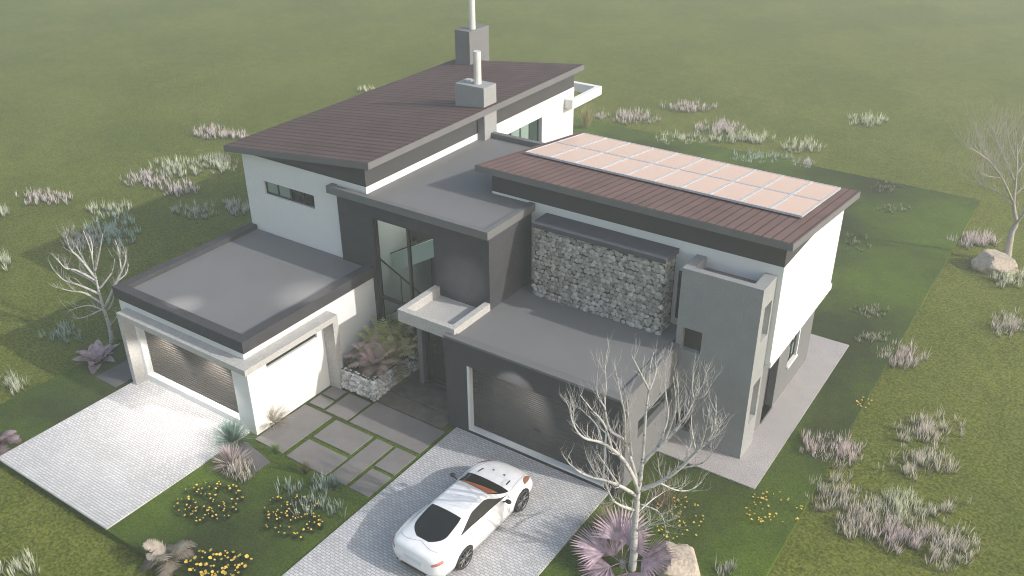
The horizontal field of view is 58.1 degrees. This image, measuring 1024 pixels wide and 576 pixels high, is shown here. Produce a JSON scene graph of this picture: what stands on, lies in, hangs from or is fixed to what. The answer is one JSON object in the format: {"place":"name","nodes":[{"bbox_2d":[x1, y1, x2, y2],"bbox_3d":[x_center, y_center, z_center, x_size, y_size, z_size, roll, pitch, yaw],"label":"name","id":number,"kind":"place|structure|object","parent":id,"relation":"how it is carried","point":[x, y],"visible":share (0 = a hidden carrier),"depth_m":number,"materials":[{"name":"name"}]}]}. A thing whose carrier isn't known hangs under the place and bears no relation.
{"place":"outdoors","nodes":[
{"label":"outdoors","id":0,"kind":"place"},
{"bbox_2d":[96,360,131,387],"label":"side path","id":1,"kind":"structure","parent":0,"point":[117,375],"depth_m":33.37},
{"bbox_2d":[0,379,250,529],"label":"driveway","id":2,"kind":"structure","parent":0,"point":[110,460],"depth_m":29.58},
{"bbox_2d":[208,415,256,448],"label":"ornamental grass","id":3,"kind":"object","parent":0,"point":[232,434],"depth_m":29.84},
{"bbox_2d":[376,368,447,429],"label":"entrance paving","id":4,"kind":"structure","parent":0,"point":[411,395],"depth_m":31.82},
{"bbox_2d":[282,427,608,575],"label":"driveway","id":5,"kind":"structure","parent":0,"point":[533,537],"depth_m":26.70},
{"bbox_2d":[392,460,532,575],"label":"parked car","id":6,"kind":"object","parent":5,"relation":"on","point":[450,528],"visible":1,"depth_m":25.33,"materials":[{"name":"white paint"}]},
{"bbox_2d":[0,117,980,575],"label":"lawn","id":7,"kind":"structure","parent":0,"point":[894,269],"depth_m":29.54,"materials":[{"name":"plant"}]},
{"bbox_2d":[0,429,21,454],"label":"feathery palm","id":8,"kind":"object","parent":7,"relation":"on","point":[8,436],"visible":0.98,"depth_m":29.83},
{"bbox_2d":[45,224,128,342],"bbox_3d":[-15.753,-0.231,34.475,3.322,5.531,1.567,-3,29,-5],"label":"bare tree","id":9,"kind":"object","parent":7,"relation":"on","point":[109,323],"visible":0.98,"depth_m":34.48,"materials":[{"name":"white plant"}]},
{"bbox_2d":[69,339,118,373],"bbox_3d":[-15.414,2.530,34.258,1.838,0.928,1.874,18,34,29],"label":"broad leaved plant","id":10,"kind":"object","parent":7,"relation":"on","point":[98,350],"visible":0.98,"depth_m":34.29,"materials":[{"name":"purple plant"}]},
{"bbox_2d":[139,539,197,575],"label":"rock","id":11,"kind":"object","parent":7,"relation":"on","point":[168,555],"visible":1,"depth_m":25.29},
{"bbox_2d":[170,479,245,525],"bbox_3d":[-8.979,6.330,27.468,2.376,0.233,2.050,18,34,29],"label":"yellow flower patch","id":12,"kind":"object","parent":7,"relation":"on","point":[196,509],"visible":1,"depth_m":27.33,"materials":[{"name":"green plant"}]},
{"bbox_2d":[181,548,254,575],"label":"yellow flower patch","id":13,"kind":"object","parent":7,"relation":"on","point":[214,556],"visible":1,"depth_m":25.29,"materials":[{"name":"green plant"}]},
{"bbox_2d":[208,441,252,476],"bbox_3d":[-8.818,5.231,28.813,1.479,0.802,1.485,18,34,29],"label":"spiky rosette","id":14,"kind":"object","parent":7,"relation":"on","point":[228,455],"visible":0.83,"depth_m":28.87,"materials":[{"name":"pink plant"}]},
{"bbox_2d":[222,455,258,485],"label":"tuft patch","id":15,"kind":"object","parent":7,"relation":"on","point":[236,469],"visible":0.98,"depth_m":28.57,"materials":[{"name":"plant"}]},
{"bbox_2d":[238,441,269,473],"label":"paving slab","id":16,"kind":"structure","parent":7,"relation":"on","point":[260,461],"depth_m":29.24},
{"bbox_2d":[249,402,293,433],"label":"ornamental grass","id":17,"kind":"object","parent":7,"relation":"on","point":[277,419],"depth_m":30.65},
{"bbox_2d":[255,405,331,452],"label":"paving slab","id":18,"kind":"structure","parent":7,"relation":"on","point":[305,421],"depth_m":30.57,"materials":[{"name":"concrete"}]},
{"bbox_2d":[262,494,327,540],"bbox_3d":[-6.376,6.644,26.875,2.304,0.228,1.885,18,34,29],"label":"yellow flower patch","id":19,"kind":"object","parent":7,"relation":"on","point":[268,527],"visible":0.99,"depth_m":26.82,"materials":[{"name":"green plant"}]},
{"bbox_2d":[287,479,328,516],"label":"tuft patch","id":20,"kind":"object","parent":7,"relation":"on","point":[313,500],"visible":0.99,"depth_m":27.32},
{"bbox_2d":[286,439,346,475],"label":"paving slab","id":21,"kind":"structure","parent":7,"relation":"on","point":[314,455],"depth_m":29.30,"materials":[{"name":"concrete"}]},
{"bbox_2d":[309,395,333,408],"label":"paving slab","id":22,"kind":"structure","parent":7,"relation":"on","point":[321,401],"depth_m":31.88,"materials":[{"name":"concrete"}]},
{"bbox_2d":[322,386,345,399],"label":"paving slab","id":23,"kind":"structure","parent":7,"relation":"on","point":[333,392],"depth_m":32.34,"materials":[{"name":"concrete"}]},
{"bbox_2d":[313,420,372,454],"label":"paving slab","id":24,"kind":"structure","parent":7,"relation":"on","point":[343,437],"depth_m":30.15,"materials":[{"name":"concrete"}]},
{"bbox_2d":[325,393,370,420],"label":"paving slab","id":25,"kind":"structure","parent":7,"relation":"on","point":[347,407],"depth_m":31.58,"materials":[{"name":"concrete"}]},
{"bbox_2d":[328,439,392,485],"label":"paving slab","id":26,"kind":"structure","parent":7,"relation":"on","point":[356,465],"depth_m":29.08,"materials":[{"name":"concrete"}]},
{"bbox_2d":[349,468,390,497],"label":"paving slab","id":27,"kind":"structure","parent":7,"relation":"on","point":[369,483],"depth_m":28.21,"materials":[{"name":"concrete"}]},
{"bbox_2d":[340,348,418,401],"bbox_3d":[-4.690,2.878,32.969,1.739,0.932,2.669,18,34,29],"label":"stone planter","id":28,"kind":"object","parent":7,"relation":"on","point":[374,389],"visible":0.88,"depth_m":32.11,"materials":[{"name":"stone"}]},
{"bbox_2d":[343,331,388,367],"bbox_3d":[-5.132,2.178,32.832,1.707,1.229,1.815,1,29,2],"label":"feathery plant","id":29,"kind":"object","parent":28,"relation":"in","point":[360,357],"visible":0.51,"depth_m":32.61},
{"bbox_2d":[348,334,403,383],"bbox_3d":[-4.789,2.510,32.393,1.818,1.184,1.951,18,34,29],"label":"feathery plant","id":30,"kind":"object","parent":28,"relation":"in","point":[376,360],"visible":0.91,"depth_m":32.21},
{"bbox_2d":[356,317,411,368],"bbox_3d":[-4.606,1.971,33.006,2.064,1.561,2.096,18,34,29],"label":"feathery plant","id":31,"kind":"object","parent":28,"relation":"in","point":[381,338],"visible":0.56,"depth_m":33.01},
{"bbox_2d":[355,313,417,351],"bbox_3d":[-4.299,1.642,33.570,2.478,1.596,2.210,4,29,8],"label":"feathery plant","id":32,"kind":"object","parent":28,"relation":"in","point":[392,327],"visible":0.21,"depth_m":33.62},
{"bbox_2d":[372,335,416,383],"bbox_3d":[-4.213,2.382,32.495,1.718,1.240,1.888,-2,29,-3],"label":"feathery plant","id":33,"kind":"object","parent":28,"relation":"in","point":[397,353],"visible":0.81,"depth_m":32.42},
{"bbox_2d":[373,326,417,361],"bbox_3d":[-3.978,1.841,33.381,2.335,1.444,2.262,-5,29,-9],"label":"feathery plant","id":34,"kind":"object","parent":28,"relation":"in","point":[401,337],"visible":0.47,"depth_m":32.99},
{"bbox_2d":[374,447,415,475],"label":"paving slab","id":35,"kind":"structure","parent":7,"relation":"on","point":[395,461],"depth_m":29.07,"materials":[{"name":"concrete"}]},
{"bbox_2d":[349,402,444,453],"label":"paving slab","id":36,"kind":"structure","parent":7,"relation":"on","point":[399,428],"depth_m":30.58,"materials":[{"name":"concrete"}]},
{"bbox_2d":[112,0,860,496],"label":"house","id":37,"kind":"structure","parent":7,"relation":"on","point":[474,246],"depth_m":30.50,"materials":[{"name":"white paint"}]},
{"bbox_2d":[144,331,238,412],"bbox_3d":[-10.858,2.630,31.362,4.890,2.400,0.065,18,34,29],"label":"garage door","id":38,"kind":"structure","parent":37,"relation":"in","point":[209,379],"depth_m":31.51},
{"bbox_2d":[265,181,314,207],"bbox_3d":[-8.194,-3.508,34.247,2.620,0.540,0.080,18,34,29],"label":"window","id":39,"kind":"structure","parent":37,"relation":"in","point":[277,190],"depth_m":34.28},
{"bbox_2d":[373,218,435,342],"bbox_3d":[-3.661,0.093,32.600,2.700,5.050,0.100,18,34,29],"label":"stair window","id":40,"kind":"structure","parent":37,"relation":"in","point":[382,296],"depth_m":32.59,"materials":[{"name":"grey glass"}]},
{"bbox_2d":[425,331,445,386],"bbox_3d":[-2.168,2.179,31.491,1.980,3.040,0.200,18,34,29],"label":"entrance door","id":41,"kind":"structure","parent":37,"relation":"in","point":[435,349],"depth_m":32.04,"materials":[{"name":"silver metal"}]},
{"bbox_2d":[508,119,538,140],"bbox_3d":[0.335,-6.176,39.578,0.080,1.690,2.860,18,34,29],"label":"window","id":42,"kind":"structure","parent":37,"relation":"in","point":[530,131],"depth_m":39.94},
{"bbox_2d":[472,368,605,477],"bbox_3d":[0.797,4.120,28.587,4.930,2.450,0.070,18,34,29],"label":"garage door","id":43,"kind":"structure","parent":37,"relation":"in","point":[527,418],"depth_m":28.65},
{"bbox_2d":[525,142,577,158],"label":"solar panel","id":44,"kind":"object","parent":37,"relation":"attached to","point":[547,151],"visible":1,"depth_m":33.39,"materials":[{"name":"glass"}]},
{"bbox_2d":[549,147,601,164],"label":"solar panel","id":45,"kind":"object","parent":37,"relation":"attached to","point":[571,156],"visible":1,"depth_m":32.89,"materials":[{"name":"glass"}]},
{"bbox_2d":[557,133,606,146],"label":"solar panel","id":46,"kind":"object","parent":37,"relation":"attached to","point":[582,139],"visible":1,"depth_m":35.15,"materials":[{"name":"glass"}]},
{"bbox_2d":[574,152,626,169],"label":"solar panel","id":47,"kind":"object","parent":37,"relation":"attached to","point":[599,160],"visible":1,"depth_m":32.41,"materials":[{"name":"glass"}]},
{"bbox_2d":[580,138,629,151],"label":"solar panel","id":48,"kind":"object","parent":37,"relation":"attached to","point":[604,144],"visible":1,"depth_m":34.65,"materials":[{"name":"glass"}]},
{"bbox_2d":[599,158,651,176],"bbox_3d":[3.971,-4.206,32.005,1.000,0.070,2.120,18,26,29],"label":"solar panel","id":49,"kind":"object","parent":37,"relation":"attached to","point":[624,167],"visible":1,"depth_m":31.90,"materials":[{"name":"glass"}]},
{"bbox_2d":[605,143,653,157],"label":"solar panel","id":50,"kind":"object","parent":37,"relation":"attached to","point":[627,150],"visible":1,"depth_m":34.17,"materials":[{"name":"glass"}]},
{"bbox_2d":[625,163,677,182],"bbox_3d":[4.804,-3.938,31.511,1.000,0.070,2.120,18,26,29],"label":"solar panel","id":51,"kind":"object","parent":37,"relation":"attached to","point":[650,173],"visible":1,"depth_m":31.41,"materials":[{"name":"glass"}]},
{"bbox_2d":[628,148,676,162],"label":"solar panel","id":52,"kind":"object","parent":37,"relation":"attached to","point":[652,155],"visible":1,"depth_m":33.65,"materials":[{"name":"glass"}]},
{"bbox_2d":[638,389,667,428],"bbox_3d":[4.264,3.684,28.506,0.060,0.750,2.550,18,34,29],"label":"slot window","id":53,"kind":"structure","parent":37,"relation":"in","point":[651,410],"depth_m":28.70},
{"bbox_2d":[673,270,681,320],"bbox_3d":[5.430,0.282,29.087,0.580,1.800,0.170,18,34,29],"label":"window","id":54,"kind":"structure","parent":37,"relation":"in","point":[679,273],"depth_m":29.18,"materials":[{"name":"glass"}]},
{"bbox_2d":[654,153,701,168],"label":"solar panel","id":55,"kind":"object","parent":37,"relation":"attached to","point":[678,160],"visible":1,"depth_m":33.17,"materials":[{"name":"glass"}]},
{"bbox_2d":[652,169,704,188],"bbox_3d":[5.636,-3.669,31.016,1.000,0.070,2.120,18,26,29],"label":"solar panel","id":56,"kind":"object","parent":37,"relation":"attached to","point":[678,179],"visible":1,"depth_m":30.90,"materials":[{"name":"glass"}]},
{"bbox_2d":[684,328,701,350],"bbox_3d":[5.615,1.535,28.403,0.690,0.850,0.035,18,34,29],"label":"window","id":57,"kind":"structure","parent":37,"relation":"in","point":[692,339],"depth_m":28.43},
{"bbox_2d":[680,158,728,174],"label":"solar panel","id":58,"kind":"object","parent":37,"relation":"attached to","point":[704,166],"visible":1,"depth_m":32.67,"materials":[{"name":"glass"}]},
{"bbox_2d":[680,175,732,195],"bbox_3d":[6.469,-3.400,30.522,1.000,0.070,2.120,18,26,29],"label":"solar panel","id":59,"kind":"object","parent":37,"relation":"attached to","point":[706,185],"visible":1,"depth_m":30.41,"materials":[{"name":"glass"}]},
{"bbox_2d":[707,164,755,180],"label":"solar panel","id":60,"kind":"object","parent":37,"relation":"attached to","point":[731,172],"visible":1,"depth_m":32.17,"materials":[{"name":"glass"}]},
{"bbox_2d":[709,181,761,202],"bbox_3d":[7.301,-3.131,30.027,1.000,0.070,2.120,18,26,29],"label":"solar panel","id":61,"kind":"object","parent":37,"relation":"attached to","point":[735,192],"visible":1,"depth_m":29.92,"materials":[{"name":"glass"}]},
{"bbox_2d":[735,169,782,187],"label":"solar panel","id":62,"kind":"object","parent":37,"relation":"attached to","point":[759,178],"visible":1,"depth_m":31.68,"materials":[{"name":"glass"}]},
{"bbox_2d":[739,188,791,210],"bbox_3d":[8.134,-2.862,29.533,1.000,0.070,2.120,18,26,29],"label":"solar panel","id":63,"kind":"object","parent":37,"relation":"attached to","point":[765,198],"visible":1,"depth_m":29.43,"materials":[{"name":"glass"}]},
{"bbox_2d":[763,175,811,193],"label":"solar panel","id":64,"kind":"object","parent":37,"relation":"attached to","point":[788,184],"visible":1,"depth_m":31.19,"materials":[{"name":"glass"}]},
{"bbox_2d":[786,329,800,369],"bbox_3d":[9.658,2.042,31.757,0.200,1.200,1.020,18,34,29],"label":"window","id":65,"kind":"structure","parent":37,"relation":"in","point":[792,355],"depth_m":31.98,"materials":[{"name":"white paint"}]},
{"bbox_2d":[770,194,821,217],"bbox_3d":[8.967,-2.593,29.038,1.000,0.070,2.120,18,26,29],"label":"solar panel","id":66,"kind":"object","parent":37,"relation":"attached to","point":[797,206],"visible":1,"depth_m":28.92,"materials":[{"name":"glass"}]},
{"bbox_2d":[793,181,840,202],"bbox_3d":[10.156,-3.208,30.706,1.000,0.070,2.120,18,26,29],"label":"solar panel","id":67,"kind":"object","parent":37,"relation":"attached to","point":[822,192],"visible":1,"depth_m":30.67,"materials":[{"name":"glass"}]},
{"bbox_2d":[577,104,595,128],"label":"ornamental grass","id":68,"kind":"object","parent":7,"relation":"on","point":[587,116],"depth_m":56.17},
{"bbox_2d":[570,503,679,575],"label":"fan palm","id":69,"kind":"object","parent":7,"relation":"on","point":[596,547],"visible":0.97,"depth_m":25.09,"materials":[{"name":"purple plant"}]},
{"bbox_2d":[560,336,733,571],"bbox_3d":[3.313,4.108,23.274,4.340,8.106,2.686,-1,29,-1],"label":"bare tree","id":70,"kind":"object","parent":7,"relation":"on","point":[636,509],"visible":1,"depth_m":22.99,"materials":[{"name":"grey plant"}]},
{"bbox_2d":[643,469,689,511],"bbox_3d":[4.447,5.848,26.879,1.430,1.455,1.516,3,29,5],"label":"twiggy shrub","id":71,"kind":"object","parent":7,"relation":"on","point":[667,498],"visible":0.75,"depth_m":27.01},
{"bbox_2d":[655,541,700,575],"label":"boulder","id":72,"kind":"object","parent":7,"relation":"on","point":[685,563],"visible":0.77,"depth_m":24.61,"materials":[{"name":"stone"}]},
{"bbox_2d":[656,496,703,540],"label":"yellow flower patch","id":73,"kind":"object","parent":7,"relation":"on","point":[678,518],"visible":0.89,"depth_m":26.58,"materials":[{"name":"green plant"}]},
{"bbox_2d":[745,491,803,525],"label":"yellow flower patch","id":74,"kind":"object","parent":7,"relation":"on","point":[762,521],"visible":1,"depth_m":26.98,"materials":[{"name":"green plant"}]},
{"bbox_2d":[799,429,819,453],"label":"tuft patch","id":75,"kind":"object","parent":7,"relation":"on","point":[806,440],"visible":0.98,"depth_m":29.58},
{"bbox_2d":[855,331,890,343],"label":"tuft patch","id":76,"kind":"object","parent":7,"relation":"on","point":[871,337],"visible":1,"depth_m":35.23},
{"bbox_2d":[0,0,1023,575],"bbox_3d":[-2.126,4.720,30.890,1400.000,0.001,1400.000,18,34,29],"label":"grass field","id":77,"kind":"structure","parent":0,"point":[98,98],"depth_m":58.10,"materials":[{"name":"plant"}]},
{"bbox_2d":[0,366,29,396],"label":"tuft patch","id":78,"kind":"object","parent":77,"relation":"on","point":[16,388],"visible":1,"depth_m":33.02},
{"bbox_2d":[0,548,39,575],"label":"tuft patch","id":79,"kind":"object","parent":77,"relation":"on","point":[18,568],"visible":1,"depth_m":25.37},
{"bbox_2d":[15,186,72,206],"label":"tuft patch","id":80,"kind":"object","parent":77,"relation":"on","point":[44,199],"visible":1,"depth_m":47.73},
{"bbox_2d":[37,321,83,343],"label":"tuft patch","id":81,"kind":"object","parent":77,"relation":"on","point":[62,330],"visible":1,"depth_m":36.06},
{"bbox_2d":[62,222,100,251],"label":"tuft patch","id":82,"kind":"object","parent":77,"relation":"on","point":[79,238],"visible":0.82,"depth_m":43.40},
{"bbox_2d":[85,196,131,216],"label":"tuft patch","id":83,"kind":"object","parent":77,"relation":"on","point":[121,206],"visible":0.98,"depth_m":46.52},
{"bbox_2d":[85,210,140,247],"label":"tuft patch","id":84,"kind":"object","parent":77,"relation":"on","point":[109,231],"visible":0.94,"depth_m":44.17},
{"bbox_2d":[120,167,172,189],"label":"tuft patch","id":85,"kind":"object","parent":77,"relation":"on","point":[149,177],"visible":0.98,"depth_m":49.77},
{"bbox_2d":[148,154,203,177],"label":"tuft patch","id":86,"kind":"object","parent":77,"relation":"on","point":[176,166],"visible":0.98,"depth_m":51.33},
{"bbox_2d":[159,178,199,198],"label":"tuft patch","id":87,"kind":"object","parent":77,"relation":"on","point":[176,190],"visible":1,"depth_m":48.59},
{"bbox_2d":[170,198,218,222],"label":"tuft patch","id":88,"kind":"object","parent":77,"relation":"on","point":[195,214],"visible":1,"depth_m":46.15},
{"bbox_2d":[193,122,226,139],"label":"tuft patch","id":89,"kind":"object","parent":77,"relation":"on","point":[212,131],"visible":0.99,"depth_m":56.33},
{"bbox_2d":[196,152,237,174],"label":"tuft patch","id":90,"kind":"object","parent":77,"relation":"on","point":[219,162],"visible":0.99,"depth_m":51.89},
{"bbox_2d":[221,195,249,216],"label":"tuft patch","id":91,"kind":"object","parent":77,"relation":"on","point":[237,207],"visible":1,"depth_m":46.46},
{"bbox_2d":[594,107,660,125],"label":"tuft patch","id":92,"kind":"object","parent":77,"relation":"on","point":[629,117],"visible":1,"depth_m":58.54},
{"bbox_2d":[655,130,708,143],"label":"tuft patch","id":93,"kind":"object","parent":77,"relation":"on","point":[684,137],"visible":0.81,"depth_m":54.95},
{"bbox_2d":[659,99,717,113],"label":"tuft patch","id":94,"kind":"object","parent":77,"relation":"on","point":[688,106],"visible":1,"depth_m":60.20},
{"bbox_2d":[694,117,746,135],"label":"tuft patch","id":95,"kind":"object","parent":77,"relation":"on","point":[720,123],"visible":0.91,"depth_m":56.57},
{"bbox_2d":[708,127,759,143],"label":"tuft patch","id":96,"kind":"object","parent":77,"relation":"on","point":[737,137],"visible":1,"depth_m":55.08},
{"bbox_2d":[733,147,794,161],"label":"tuft patch","id":97,"kind":"object","parent":77,"relation":"on","point":[763,156],"visible":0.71,"depth_m":52.09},
{"bbox_2d":[780,135,826,153],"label":"tuft patch","id":98,"kind":"object","parent":77,"relation":"on","point":[810,147],"visible":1,"depth_m":53.65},
{"bbox_2d":[803,469,861,512],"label":"tuft patch","id":99,"kind":"object","parent":77,"relation":"on","point":[835,495],"visible":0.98,"depth_m":27.79,"materials":[{"name":"plant"}]},
{"bbox_2d":[807,429,867,469],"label":"tuft patch","id":100,"kind":"object","parent":77,"relation":"on","point":[844,447],"visible":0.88,"depth_m":29.47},
{"bbox_2d":[835,489,891,542],"bbox_3d":[10.251,6.598,26.800,1.530,0.579,2.254,18,34,29],"label":"tuft patch","id":101,"kind":"object","parent":77,"relation":"on","point":[861,519],"visible":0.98,"depth_m":26.74,"materials":[{"name":"plant"}]},
{"bbox_2d":[847,109,888,127],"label":"tuft patch","id":102,"kind":"object","parent":77,"relation":"on","point":[866,120],"visible":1,"depth_m":57.66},
{"bbox_2d":[869,482,932,524],"bbox_3d":[11.419,6.361,27.169,1.986,0.621,1.448,-17,33,-27],"label":"tuft patch","id":103,"kind":"object","parent":77,"relation":"on","point":[898,505],"visible":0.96,"depth_m":27.28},
{"bbox_2d":[877,337,930,371],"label":"tuft patch","id":104,"kind":"object","parent":77,"relation":"on","point":[901,356],"visible":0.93,"depth_m":34.19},
{"bbox_2d":[867,509,945,555],"bbox_3d":[11.198,6.910,26.205,2.185,0.599,1.342,-6,29,-9],"label":"tuft patch","id":105,"kind":"object","parent":77,"relation":"on","point":[896,536],"visible":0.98,"depth_m":26.18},
{"bbox_2d":[878,439,960,481],"bbox_3d":[12.742,5.343,29.016,2.552,0.594,1.676,-6,30,-11],"label":"tuft patch","id":106,"kind":"object","parent":77,"relation":"on","point":[920,457],"visible":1,"depth_m":29.02,"materials":[{"name":"plant"}]},
{"bbox_2d":[892,403,966,446],"bbox_3d":[13.852,4.527,30.448,2.692,0.616,1.556,-13,31,-21],"label":"tuft patch","id":107,"kind":"object","parent":77,"relation":"on","point":[927,427],"visible":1,"depth_m":30.46,"materials":[{"name":"plant"}]},
{"bbox_2d":[917,496,971,524],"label":"tuft patch","id":108,"kind":"object","parent":77,"relation":"on","point":[944,509],"visible":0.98,"depth_m":27.16,"materials":[{"name":"plant"}]},
{"bbox_2d":[914,521,980,572],"bbox_3d":[12.267,7.122,25.788,2.225,0.621,1.582,-9,30,-14],"label":"tuft patch","id":109,"kind":"object","parent":77,"relation":"on","point":[950,544],"visible":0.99,"depth_m":25.83,"materials":[{"name":"plant"}]},
{"bbox_2d":[947,227,1001,249],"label":"tuft patch","id":110,"kind":"object","parent":77,"relation":"on","point":[976,241],"visible":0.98,"depth_m":42.67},
{"bbox_2d":[944,92,1023,256],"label":"bare tree","id":111,"kind":"object","parent":77,"relation":"on","point":[1009,241],"visible":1,"depth_m":39.15,"materials":[{"name":"grey plant"}]},
{"bbox_2d":[971,249,1017,276],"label":"boulder","id":112,"kind":"object","parent":77,"relation":"on","point":[988,261],"visible":0.82,"depth_m":40.02,"materials":[{"name":"stone"}]},
{"bbox_2d":[988,267,1023,288],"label":"tuft patch","id":113,"kind":"object","parent":77,"relation":"on","point":[1008,277],"visible":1,"depth_m":39.38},
{"bbox_2d":[991,307,1023,338],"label":"tuft patch","id":114,"kind":"object","parent":77,"relation":"on","point":[1013,323],"visible":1,"depth_m":36.22,"materials":[{"name":"plant"}]},
{"bbox_2d":[575,497,641,555],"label":"ornamental grass","id":115,"kind":"object","parent":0,"point":[603,512],"depth_m":26.21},
{"bbox_2d":[657,334,848,489],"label":"path","id":116,"kind":"structure","parent":0,"point":[773,431],"depth_m":30.32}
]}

